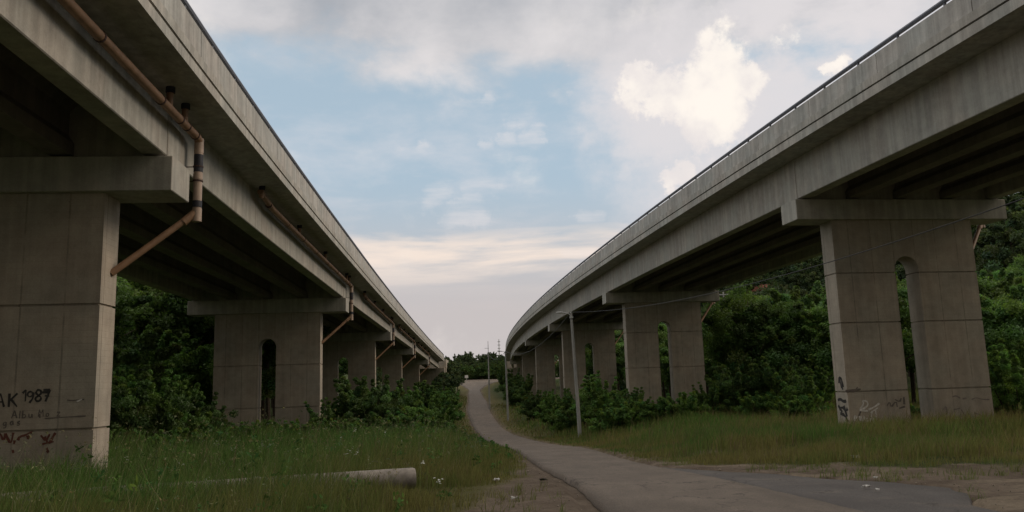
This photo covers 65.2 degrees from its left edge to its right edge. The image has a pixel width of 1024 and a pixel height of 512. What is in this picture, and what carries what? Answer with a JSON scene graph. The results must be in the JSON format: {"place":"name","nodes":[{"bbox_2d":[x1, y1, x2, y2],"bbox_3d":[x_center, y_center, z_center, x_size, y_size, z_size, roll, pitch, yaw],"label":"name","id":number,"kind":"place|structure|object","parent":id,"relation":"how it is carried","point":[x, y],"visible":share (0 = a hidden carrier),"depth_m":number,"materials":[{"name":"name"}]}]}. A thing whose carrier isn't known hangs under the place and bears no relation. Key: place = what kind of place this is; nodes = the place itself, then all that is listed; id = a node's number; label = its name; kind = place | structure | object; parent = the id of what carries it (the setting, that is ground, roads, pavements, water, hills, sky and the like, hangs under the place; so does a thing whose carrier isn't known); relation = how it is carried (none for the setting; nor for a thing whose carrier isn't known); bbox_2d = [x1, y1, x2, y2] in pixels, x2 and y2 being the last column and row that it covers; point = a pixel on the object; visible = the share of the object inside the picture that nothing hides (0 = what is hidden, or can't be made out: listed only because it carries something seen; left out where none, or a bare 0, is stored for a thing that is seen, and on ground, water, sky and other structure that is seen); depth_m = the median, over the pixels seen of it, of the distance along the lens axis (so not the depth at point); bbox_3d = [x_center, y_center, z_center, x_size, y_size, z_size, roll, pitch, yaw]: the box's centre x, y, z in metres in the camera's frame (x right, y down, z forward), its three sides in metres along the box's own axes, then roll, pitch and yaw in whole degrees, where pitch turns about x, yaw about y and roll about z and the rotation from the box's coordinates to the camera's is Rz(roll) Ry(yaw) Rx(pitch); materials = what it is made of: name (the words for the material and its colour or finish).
{"place":"outdoors","nodes":[
{"label":"outdoors","id":0,"kind":"place"},
{"bbox_2d":[187,0,1018,359],"label":"sky","id":1,"kind":"structure","parent":0,"point":[475,153],"materials":[{"name":"blue"}]},
{"bbox_2d":[203,238,1023,511],"bbox_3d":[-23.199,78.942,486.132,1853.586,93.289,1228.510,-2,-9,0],"label":"ground","id":2,"kind":"structure","parent":0,"point":[1009,501],"depth_m":14.25,"materials":[{"name":"soil"}]},
{"bbox_2d":[112,283,180,388],"bbox_3d":[-22.747,5.246,43.639,8.246,11.120,9.305,3,-10,-29],"label":"tree","id":3,"kind":"object","parent":2,"relation":"on","point":[129,353],"visible":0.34,"depth_m":43.07,"materials":[{"name":"green plant"}]},
{"bbox_2d":[112,362,190,436],"bbox_3d":[-13.901,6.019,30.463,3.743,3.854,3.560,-8,-11,33],"label":"bush","id":4,"kind":"object","parent":2,"relation":"on","point":[157,396],"visible":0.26,"depth_m":30.27,"materials":[{"name":"green plant"}]},
{"bbox_2d":[107,365,200,444],"bbox_3d":[-13.981,5.928,29.366,4.591,3.821,4.505,1,-9,-16],"label":"bush","id":5,"kind":"object","parent":2,"relation":"on","point":[138,399],"visible":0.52,"depth_m":28.91,"materials":[{"name":"green plant"}]},
{"bbox_2d":[112,347,195,398],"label":"tree","id":6,"kind":"object","parent":2,"relation":"on","point":[185,355],"visible":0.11,"depth_m":46.75,"materials":[{"name":"green plant"}]},
{"bbox_2d":[122,427,188,449],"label":"bush","id":7,"kind":"object","parent":2,"relation":"on","point":[181,432],"visible":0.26,"depth_m":27.41,"materials":[{"name":"green plant"}]},
{"bbox_2d":[115,276,213,377],"bbox_3d":[-22.822,5.838,53.760,10.250,13.822,11.566,-10,-12,42],"label":"tree","id":8,"kind":"object","parent":2,"relation":"on","point":[163,310],"visible":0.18,"depth_m":51.82,"materials":[{"name":"green plant"}]},
{"bbox_2d":[145,324,213,392],"bbox_3d":[-21.759,8.095,49.628,8.469,7.714,5.243,-3,-9,6],"label":"tree","id":9,"kind":"object","parent":2,"relation":"on","point":[199,367],"visible":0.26,"depth_m":49.03,"materials":[{"name":"green plant"}]},
{"bbox_2d":[155,380,214,443],"bbox_3d":[-13.840,6.643,32.217,3.410,3.238,3.694,5,-11,-37],"label":"bush","id":10,"kind":"object","parent":2,"relation":"on","point":[194,396],"visible":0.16,"depth_m":32.60,"materials":[{"name":"green plant"}]},
{"bbox_2d":[1,468,415,503],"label":"concrete pole","id":11,"kind":"object","parent":2,"relation":"on","point":[408,475],"visible":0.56,"depth_m":13.50,"materials":[{"name":"concrete"}]},
{"bbox_2d":[183,392,238,433],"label":"bush","id":12,"kind":"object","parent":2,"relation":"on","point":[219,414],"visible":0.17,"depth_m":39.33,"materials":[{"name":"green plant"}]},
{"bbox_2d":[189,428,233,450],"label":"bush","id":13,"kind":"object","parent":2,"relation":"on","point":[207,430],"visible":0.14,"depth_m":29.17,"materials":[{"name":"green plant"}]},
{"bbox_2d":[174,316,264,403],"bbox_3d":[-21.092,7.710,55.028,7.766,10.364,7.046,2,-10,-25],"label":"tree","id":14,"kind":"object","parent":2,"relation":"on","point":[206,330],"visible":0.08,"depth_m":54.09,"materials":[{"name":"green plant"}]},
{"bbox_2d":[0,0,447,477],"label":"viaduct","id":15,"kind":"object","parent":2,"relation":"on","point":[141,142],"visible":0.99,"depth_m":17.98,"materials":[{"name":"concrete"}]},
{"bbox_2d":[189,350,263,410],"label":"tree","id":16,"kind":"object","parent":2,"relation":"on","point":[207,390],"visible":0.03,"depth_m":51.29,"materials":[{"name":"green plant"}]},
{"bbox_2d":[220,419,271,434],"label":"bush","id":17,"kind":"object","parent":2,"relation":"on","point":[246,426],"visible":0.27,"depth_m":34.24,"materials":[{"name":"green plant"}]},
{"bbox_2d":[0,406,527,511],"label":"meadow grass","id":18,"kind":"structure","parent":2,"relation":"on","point":[457,459],"depth_m":13.68,"materials":[{"name":"plant"}]},
{"bbox_2d":[273,418,315,434],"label":"bush","id":19,"kind":"object","parent":2,"relation":"on","point":[295,425],"visible":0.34,"depth_m":37.02,"materials":[{"name":"green plant"}]},
{"bbox_2d":[261,325,330,420],"bbox_3d":[-20.471,8.598,66.565,9.163,12.356,10.339,-5,-10,20],"label":"tree","id":20,"kind":"object","parent":2,"relation":"on","point":[268,383],"visible":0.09,"depth_m":64.87,"materials":[{"name":"green plant"}]},
{"bbox_2d":[303,396,351,432],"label":"bush","id":21,"kind":"object","parent":2,"relation":"on","point":[331,412],"visible":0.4,"depth_m":41.19,"materials":[{"name":"green plant"}]},
{"bbox_2d":[339,358,347,383],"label":"tree","id":22,"kind":"object","parent":2,"relation":"on","point":[343,365],"visible":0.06,"depth_m":122.61,"materials":[{"name":"green plant"}]},
{"bbox_2d":[323,418,367,434],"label":"bush","id":23,"kind":"object","parent":2,"relation":"on","point":[342,424],"visible":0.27,"depth_m":36.91,"materials":[{"name":"green plant"}]},
{"bbox_2d":[333,374,413,426],"bbox_3d":[-7.351,8.108,42.231,4.407,3.668,4.325,3,-10,-28],"label":"bush","id":24,"kind":"object","parent":2,"relation":"on","point":[364,400],"visible":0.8,"depth_m":41.45,"materials":[{"name":"green plant"}]},
{"bbox_2d":[351,378,405,416],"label":"bush","id":25,"kind":"object","parent":2,"relation":"on","point":[378,386],"visible":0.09,"depth_m":57.70,"materials":[{"name":"green plant"}]},
{"bbox_2d":[364,408,422,432],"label":"bush","id":26,"kind":"object","parent":2,"relation":"on","point":[400,417],"visible":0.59,"depth_m":39.24,"materials":[{"name":"green plant"}]},
{"bbox_2d":[386,385,434,421],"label":"bush","id":27,"kind":"object","parent":2,"relation":"on","point":[414,405],"visible":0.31,"depth_m":45.41,"materials":[{"name":"green plant"}]},
{"bbox_2d":[344,387,478,436],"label":"bank grass","id":28,"kind":"structure","parent":2,"relation":"on","point":[461,423],"depth_m":93.25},
{"bbox_2d":[393,379,436,404],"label":"bush","id":29,"kind":"object","parent":2,"relation":"on","point":[422,385],"visible":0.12,"depth_m":58.76,"materials":[{"name":"green plant"}]},
{"bbox_2d":[412,417,446,432],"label":"bush","id":30,"kind":"object","parent":2,"relation":"on","point":[434,421],"visible":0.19,"depth_m":42.34,"materials":[{"name":"green plant"}]},
{"bbox_2d":[405,395,454,429],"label":"bush","id":31,"kind":"object","parent":2,"relation":"on","point":[440,417],"visible":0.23,"depth_m":48.61,"materials":[{"name":"green plant"}]},
{"bbox_2d":[432,376,445,388],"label":"tree","id":32,"kind":"object","parent":2,"relation":"on","point":[438,379],"visible":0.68,"depth_m":143.95,"materials":[{"name":"green plant"}]},
{"bbox_2d":[425,382,455,403],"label":"bush","id":33,"kind":"object","parent":2,"relation":"on","point":[427,386],"visible":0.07,"depth_m":92.82,"materials":[{"name":"green plant"}]},
{"bbox_2d":[424,388,464,430],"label":"bush","id":34,"kind":"object","parent":2,"relation":"on","point":[451,412],"visible":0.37,"depth_m":58.59,"materials":[{"name":"green plant"}]},
{"bbox_2d":[436,371,452,386],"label":"tree","id":35,"kind":"object","parent":2,"relation":"on","point":[444,376],"visible":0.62,"depth_m":151.91,"materials":[{"name":"green plant"}]},
{"bbox_2d":[432,388,461,420],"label":"bush","id":36,"kind":"object","parent":2,"relation":"on","point":[449,396],"visible":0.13,"depth_m":76.20,"materials":[{"name":"green plant"}]},
{"bbox_2d":[443,375,460,387],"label":"tree","id":37,"kind":"object","parent":2,"relation":"on","point":[455,381],"visible":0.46,"depth_m":155.64,"materials":[{"name":"green plant"}]},
{"bbox_2d":[441,386,463,403],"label":"bush","id":38,"kind":"object","parent":2,"relation":"on","point":[454,390],"visible":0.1,"depth_m":106.81,"materials":[{"name":"green plant"}]},
{"bbox_2d":[447,360,460,380],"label":"tree","id":39,"kind":"object","parent":2,"relation":"on","point":[450,370],"visible":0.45,"depth_m":164.30,"materials":[{"name":"green plant"}]},
{"bbox_2d":[452,364,471,379],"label":"bush","id":40,"kind":"object","parent":2,"relation":"on","point":[463,369],"visible":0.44,"depth_m":226.30,"materials":[{"name":"green plant"}]},
{"bbox_2d":[458,354,471,365],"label":"tree","id":41,"kind":"object","parent":2,"relation":"on","point":[468,361],"visible":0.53,"depth_m":246.14,"materials":[{"name":"green plant"}]},
{"bbox_2d":[466,365,479,379],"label":"bush","id":42,"kind":"object","parent":2,"relation":"on","point":[470,377],"visible":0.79,"depth_m":227.74,"materials":[{"name":"green plant"}]},
{"bbox_2d":[468,362,491,378],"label":"bush","id":43,"kind":"object","parent":2,"relation":"on","point":[480,370],"visible":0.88,"depth_m":226.79,"materials":[{"name":"green plant"}]},
{"bbox_2d":[482,351,490,408],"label":"lamp post","id":44,"kind":"object","parent":2,"relation":"on","point":[488,380],"visible":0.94,"depth_m":113.54,"materials":[{"name":"metal"}]},
{"bbox_2d":[478,355,494,365],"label":"tree","id":45,"kind":"object","parent":2,"relation":"on","point":[483,359],"visible":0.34,"depth_m":240.13,"materials":[{"name":"green plant"}]},
{"bbox_2d":[484,360,504,378],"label":"bush","id":46,"kind":"object","parent":2,"relation":"on","point":[497,367],"visible":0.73,"depth_m":225.42,"materials":[{"name":"green plant"}]},
{"bbox_2d":[498,351,508,420],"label":"lamp post","id":47,"kind":"object","parent":2,"relation":"on","point":[507,404],"visible":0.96,"depth_m":93.65,"materials":[{"name":"metal"}]},
{"bbox_2d":[494,368,523,391],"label":"bush","id":48,"kind":"object","parent":2,"relation":"on","point":[501,377],"visible":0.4,"depth_m":147.04,"materials":[{"name":"green plant"}]},
{"bbox_2d":[498,373,535,406],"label":"bush","id":49,"kind":"object","parent":2,"relation":"on","point":[515,394],"visible":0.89,"depth_m":115.28,"materials":[{"name":"green plant"}]},
{"bbox_2d":[516,390,546,420],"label":"bush","id":50,"kind":"object","parent":2,"relation":"on","point":[530,404],"visible":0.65,"depth_m":85.97,"materials":[{"name":"green plant"}]},
{"bbox_2d":[533,389,563,426],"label":"bush","id":51,"kind":"object","parent":2,"relation":"on","point":[548,402],"visible":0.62,"depth_m":68.57,"materials":[{"name":"green plant"}]},
{"bbox_2d":[546,408,571,432],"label":"bush","id":52,"kind":"object","parent":2,"relation":"on","point":[550,412],"visible":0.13,"depth_m":60.33,"materials":[{"name":"green plant"}]},
{"bbox_2d":[556,312,581,436],"bbox_3d":[3.717,7.863,51.993,1.364,8.541,0.260,-2,-9,0],"label":"lamp post","id":53,"kind":"object","parent":2,"relation":"on","point":[576,384],"visible":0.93,"depth_m":51.92,"materials":[{"name":"metal"}]},
{"bbox_2d":[589,198,1023,311],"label":"overhead cable","id":54,"kind":"object","parent":53,"relation":"attached to","point":[840,258],"visible":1,"depth_m":26.10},
{"bbox_2d":[550,388,592,430],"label":"bush","id":55,"kind":"object","parent":2,"relation":"on","point":[568,400],"visible":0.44,"depth_m":58.42,"materials":[{"name":"green plant"}]},
{"bbox_2d":[569,370,626,425],"bbox_3d":[6.095,9.906,55.100,3.940,4.056,3.747,7,-13,-44],"label":"bush","id":56,"kind":"object","parent":2,"relation":"on","point":[595,393],"visible":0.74,"depth_m":54.59,"materials":[{"name":"green plant"}]},
{"bbox_2d":[585,330,622,380],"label":"tree","id":57,"kind":"object","parent":2,"relation":"on","point":[590,369],"visible":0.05,"depth_m":125.65,"materials":[{"name":"green plant"}]},
{"bbox_2d":[585,338,625,392],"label":"tree","id":58,"kind":"object","parent":2,"relation":"on","point":[620,361],"visible":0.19,"depth_m":112.56,"materials":[{"name":"green plant"}]},
{"bbox_2d":[584,401,639,434],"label":"bush","id":59,"kind":"object","parent":2,"relation":"on","point":[615,416],"visible":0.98,"depth_m":48.67,"materials":[{"name":"green plant"}]},
{"bbox_2d":[611,387,651,422],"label":"bush","id":60,"kind":"object","parent":2,"relation":"on","point":[636,396],"visible":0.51,"depth_m":51.95,"materials":[{"name":"green plant"}]},
{"bbox_2d":[630,399,671,422],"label":"bush","id":61,"kind":"object","parent":2,"relation":"on","point":[648,409],"visible":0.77,"depth_m":49.50,"materials":[{"name":"green plant"}]},
{"bbox_2d":[658,322,670,396],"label":"tree","id":62,"kind":"object","parent":2,"relation":"on","point":[662,336],"visible":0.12,"depth_m":92.81,"materials":[{"name":"green plant"}]},
{"bbox_2d":[659,339,670,398],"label":"tree","id":63,"kind":"object","parent":2,"relation":"on","point":[664,367],"visible":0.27,"depth_m":87.27,"materials":[{"name":"green plant"}]},
{"bbox_2d":[656,391,711,418],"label":"bush","id":64,"kind":"object","parent":2,"relation":"on","point":[684,404],"visible":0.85,"depth_m":48.55,"materials":[{"name":"green plant"}]},
{"bbox_2d":[691,381,732,415],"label":"bush","id":65,"kind":"object","parent":2,"relation":"on","point":[713,398],"visible":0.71,"depth_m":51.62,"materials":[{"name":"green plant"}]},
{"bbox_2d":[702,307,743,377],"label":"tree","id":66,"kind":"object","parent":2,"relation":"on","point":[705,334],"visible":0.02,"depth_m":73.42,"materials":[{"name":"green plant"}]},
{"bbox_2d":[703,341,742,394],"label":"tree","id":67,"kind":"object","parent":2,"relation":"on","point":[707,372],"depth_m":83.99,"materials":[{"name":"green plant"}]},
{"bbox_2d":[704,323,747,383],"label":"tree","id":68,"kind":"object","parent":2,"relation":"on","point":[718,354],"visible":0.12,"depth_m":68.21,"materials":[{"name":"green plant"}]},
{"bbox_2d":[697,363,772,412],"bbox_3d":[14.952,9.002,52.789,4.505,3.821,4.591,6,-12,-41],"label":"bush","id":69,"kind":"object","parent":2,"relation":"on","point":[742,387],"visible":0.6,"depth_m":52.18,"materials":[{"name":"green plant"}]},
{"bbox_2d":[724,275,761,292],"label":"tree","id":70,"kind":"object","parent":2,"relation":"on","point":[755,279],"visible":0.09,"depth_m":245.87,"materials":[{"name":"green plant"}]},
{"bbox_2d":[469,386,1023,511],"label":"verge grass","id":71,"kind":"structure","parent":2,"relation":"on","point":[997,435],"depth_m":23.89,"materials":[{"name":"plant"}]},
{"bbox_2d":[492,462,1010,511],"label":"gravel","id":72,"kind":"structure","parent":2,"relation":"on","point":[952,464],"depth_m":13.26,"materials":[{"name":"gravel"}]},
{"bbox_2d":[730,389,783,416],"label":"bush","id":73,"kind":"object","parent":2,"relation":"on","point":[761,403],"visible":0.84,"depth_m":48.75,"materials":[{"name":"green plant"}]},
{"bbox_2d":[701,278,816,379],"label":"tree","id":74,"kind":"object","parent":2,"relation":"on","point":[722,314],"visible":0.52,"depth_m":65.05,"materials":[{"name":"green plant"}]},
{"bbox_2d":[724,299,802,373],"bbox_3d":[21.352,8.264,66.226,7.757,9.303,8.700,2,-10,-22],"label":"tree","id":75,"kind":"object","parent":2,"relation":"on","point":[770,336],"visible":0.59,"depth_m":64.17,"materials":[{"name":"green plant"}]},
{"bbox_2d":[505,0,1023,425],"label":"viaduct","id":76,"kind":"object","parent":2,"relation":"on","point":[918,128],"visible":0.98,"depth_m":31.32,"materials":[{"name":"concrete"}]},
{"bbox_2d":[745,355,806,408],"bbox_3d":[17.426,8.478,51.346,4.955,4.204,5.050,-8,-11,34],"label":"bush","id":77,"kind":"object","parent":2,"relation":"on","point":[765,379],"visible":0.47,"depth_m":50.58,"materials":[{"name":"green plant"}]},
{"bbox_2d":[767,284,809,296],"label":"tree","id":78,"kind":"object","parent":2,"relation":"on","point":[803,292],"visible":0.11,"depth_m":181.15,"materials":[{"name":"green plant"}]},
{"bbox_2d":[554,228,1023,398],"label":"hillside scrub","id":79,"kind":"object","parent":2,"relation":"on","point":[622,386],"visible":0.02,"depth_m":226.91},
{"bbox_2d":[770,393,819,418],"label":"bush","id":80,"kind":"object","parent":2,"relation":"on","point":[796,406],"visible":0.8,"depth_m":41.91,"materials":[{"name":"green plant"}]},
{"bbox_2d":[773,259,819,289],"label":"tree","id":81,"kind":"object","parent":2,"relation":"on","point":[786,278],"visible":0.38,"depth_m":212.47,"materials":[{"name":"green plant"}]},
{"bbox_2d":[764,280,828,400],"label":"tree","id":82,"kind":"object","parent":2,"relation":"on","point":[818,289],"visible":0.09,"depth_m":71.78,"materials":[{"name":"green plant"}]},
{"bbox_2d":[772,312,830,380],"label":"tree","id":83,"kind":"object","parent":2,"relation":"on","point":[810,328],"visible":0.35,"depth_m":61.97,"materials":[{"name":"green plant"}]},
{"bbox_2d":[773,305,832,401],"bbox_3d":[24.333,8.109,64.159,7.329,8.789,8.220,-5,-10,22],"label":"tree","id":84,"kind":"object","parent":2,"relation":"on","point":[787,338],"visible":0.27,"depth_m":62.54,"materials":[{"name":"green plant"}]},
{"bbox_2d":[774,365,835,416],"bbox_3d":[16.932,7.902,45.078,3.888,3.408,3.589,-4,-9,11],"label":"bush","id":85,"kind":"object","parent":2,"relation":"on","point":[813,385],"visible":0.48,"depth_m":44.96,"materials":[{"name":"green plant"}]},
{"bbox_2d":[789,255,824,287],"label":"tree","id":86,"kind":"object","parent":2,"relation":"on","point":[805,279],"visible":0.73,"depth_m":204.26,"materials":[{"name":"green plant"}]},
{"bbox_2d":[796,295,832,369],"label":"tree","id":87,"kind":"object","parent":2,"relation":"on","point":[825,359],"visible":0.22,"depth_m":60.47,"materials":[{"name":"green plant"}]},
{"bbox_2d":[821,269,914,367],"bbox_3d":[26.270,5.652,54.796,7.172,10.586,9.028,3,-10,-26],"label":"tree","id":88,"kind":"object","parent":2,"relation":"on","point":[905,321],"visible":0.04,"depth_m":53.83,"materials":[{"name":"green plant"}]},
{"bbox_2d":[895,261,906,280],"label":"tree","id":89,"kind":"object","parent":2,"relation":"on","point":[900,272],"visible":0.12,"depth_m":150.06,"materials":[{"name":"green plant"}]},
{"bbox_2d":[905,327,916,404],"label":"tree","id":90,"kind":"object","parent":2,"relation":"on","point":[913,395],"visible":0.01,"depth_m":58.98,"materials":[{"name":"green plant"}]},
{"bbox_2d":[902,327,989,372],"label":"tree","id":91,"kind":"object","parent":2,"relation":"on","point":[911,367],"visible":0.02,"depth_m":57.45,"materials":[{"name":"green plant"}]},
{"bbox_2d":[971,225,985,256],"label":"tree","id":92,"kind":"object","parent":2,"relation":"on","point":[973,231],"visible":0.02,"depth_m":163.69,"materials":[{"name":"green plant"}]},
{"bbox_2d":[974,208,1023,281],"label":"tree","id":93,"kind":"object","parent":2,"relation":"on","point":[996,242],"visible":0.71,"depth_m":136.48,"materials":[{"name":"green plant"}]},
{"bbox_2d":[975,270,1023,312],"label":"tree","id":94,"kind":"object","parent":2,"relation":"on","point":[990,288],"visible":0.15,"depth_m":58.93,"materials":[{"name":"green plant"}]},
{"bbox_2d":[976,221,1023,262],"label":"tree","id":95,"kind":"object","parent":2,"relation":"on","point":[984,232],"visible":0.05,"depth_m":160.08,"materials":[{"name":"green plant"}]},
{"bbox_2d":[979,284,1023,371],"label":"tree","id":96,"kind":"object","parent":2,"relation":"on","point":[1005,320],"visible":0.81,"depth_m":49.86,"materials":[{"name":"green plant"}]},
{"bbox_2d":[986,338,1023,414],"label":"bush","id":97,"kind":"object","parent":2,"relation":"on","point":[1006,379],"visible":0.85,"depth_m":32.34,"materials":[{"name":"green plant"}]},
{"bbox_2d":[992,266,1023,280],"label":"tree","id":98,"kind":"object","parent":2,"relation":"on","point":[1000,274],"visible":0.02,"depth_m":99.00,"materials":[{"name":"green plant"}]},
{"bbox_2d":[998,197,1023,211],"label":"tree","id":99,"kind":"object","parent":2,"relation":"on","point":[1013,205],"visible":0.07,"depth_m":205.51,"materials":[{"name":"green plant"}]},
{"bbox_2d":[1004,190,1023,215],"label":"tree","id":100,"kind":"object","parent":2,"relation":"on","point":[1019,195],"visible":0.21,"depth_m":243.22,"materials":[{"name":"green plant"}]},
{"bbox_2d":[1004,266,1023,281],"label":"tree","id":101,"kind":"object","parent":2,"relation":"on","point":[1018,272],"visible":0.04,"depth_m":90.22,"materials":[{"name":"green plant"}]},
{"bbox_2d":[1005,254,1023,272],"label":"tree","id":102,"kind":"object","parent":2,"relation":"on","point":[1019,261],"visible":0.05,"depth_m":98.42,"materials":[{"name":"green plant"}]},
{"bbox_2d":[1012,199,1023,237],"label":"tree","id":103,"kind":"object","parent":2,"relation":"on","point":[1020,208],"visible":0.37,"depth_m":156.82,"materials":[{"name":"green plant"}]},
{"bbox_2d":[460,380,862,511],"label":"road","id":104,"kind":"structure","parent":0,"point":[602,482],"depth_m":13.59,"materials":[{"name":"asphalt"}]},
{"bbox_2d":[662,467,999,511],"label":"side road","id":105,"kind":"structure","parent":0,"point":[888,496],"depth_m":11.19,"materials":[{"name":"asphalt"}]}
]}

